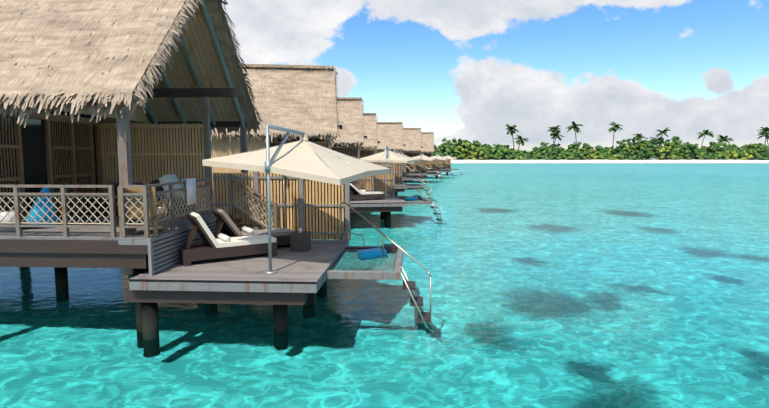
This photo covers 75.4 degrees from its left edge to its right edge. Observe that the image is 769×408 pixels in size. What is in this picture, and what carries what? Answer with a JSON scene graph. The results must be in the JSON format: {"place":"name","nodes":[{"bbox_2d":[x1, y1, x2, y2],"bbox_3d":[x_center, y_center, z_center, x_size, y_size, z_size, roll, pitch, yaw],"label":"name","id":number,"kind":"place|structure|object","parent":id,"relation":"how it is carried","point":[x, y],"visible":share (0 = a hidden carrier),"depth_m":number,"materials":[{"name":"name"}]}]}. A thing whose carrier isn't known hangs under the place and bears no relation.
{"place":"outdoors","nodes":[
{"label":"outdoors","id":0,"kind":"place"},
{"bbox_2d":[0,158,768,407],"bbox_3d":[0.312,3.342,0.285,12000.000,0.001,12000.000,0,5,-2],"label":"lagoon water","id":1,"kind":"structure","parent":0,"point":[600,285],"depth_m":10.47,"materials":[{"name":"teal liquid"}]},
{"bbox_2d":[0,0,431,339],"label":"villa","id":2,"kind":"object","parent":1,"relation":"in","point":[114,114],"visible":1,"depth_m":10.44,"materials":[{"name":"brown plant"}]},
{"bbox_2d":[211,64,442,224],"bbox_3d":[-5.054,-2.854,27.105,15.684,9.177,7.924,-1,5,-8],"label":"villa","id":3,"kind":"object","parent":1,"relation":"in","point":[301,98],"visible":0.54,"depth_m":24.99,"materials":[{"name":"beige plant"}]},
{"bbox_2d":[331,97,431,198],"bbox_3d":[-4.182,-4.181,41.281,15.659,9.177,7.868,0,5,-4],"label":"villa","id":4,"kind":"object","parent":1,"relation":"in","point":[349,141],"visible":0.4,"depth_m":39.69,"materials":[{"name":"beige"}]},
{"bbox_2d":[360,113,427,188],"bbox_3d":[-3.246,-5.497,55.331,15.655,9.177,7.887,0,5,-2],"label":"villa","id":5,"kind":"object","parent":1,"relation":"in","point":[370,128],"visible":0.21,"depth_m":53.68,"materials":[{"name":"beige"}]},
{"bbox_2d":[362,122,442,182],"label":"villa","id":6,"kind":"object","parent":1,"relation":"in","point":[390,135],"visible":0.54,"depth_m":67.65,"materials":[{"name":"beige"}]},
{"bbox_2d":[401,128,454,177],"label":"villa","id":7,"kind":"object","parent":1,"relation":"in","point":[412,139],"visible":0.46,"depth_m":81.60,"materials":[{"name":"beige"}]},
{"bbox_2d":[419,132,461,174],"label":"villa","id":8,"kind":"object","parent":1,"relation":"in","point":[427,142],"visible":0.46,"depth_m":95.53,"materials":[{"name":"beige"}]},
{"bbox_2d":[222,0,768,151],"label":"sky","id":9,"kind":"structure","parent":0,"point":[468,70],"materials":[{"name":"blue"}]},
{"bbox_2d":[451,159,768,162],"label":"island beach","id":10,"kind":"structure","parent":0,"point":[613,161],"depth_m":287.19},
{"bbox_2d":[432,136,768,159],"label":"trees","id":11,"kind":"object","parent":10,"relation":"on","point":[675,148],"visible":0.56,"depth_m":295.76,"materials":[{"name":"green plant"}]},
{"bbox_2d":[506,121,768,151],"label":"palm trees","id":12,"kind":"object","parent":10,"relation":"on","point":[555,131],"visible":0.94,"depth_m":307.32,"materials":[{"name":"green"}]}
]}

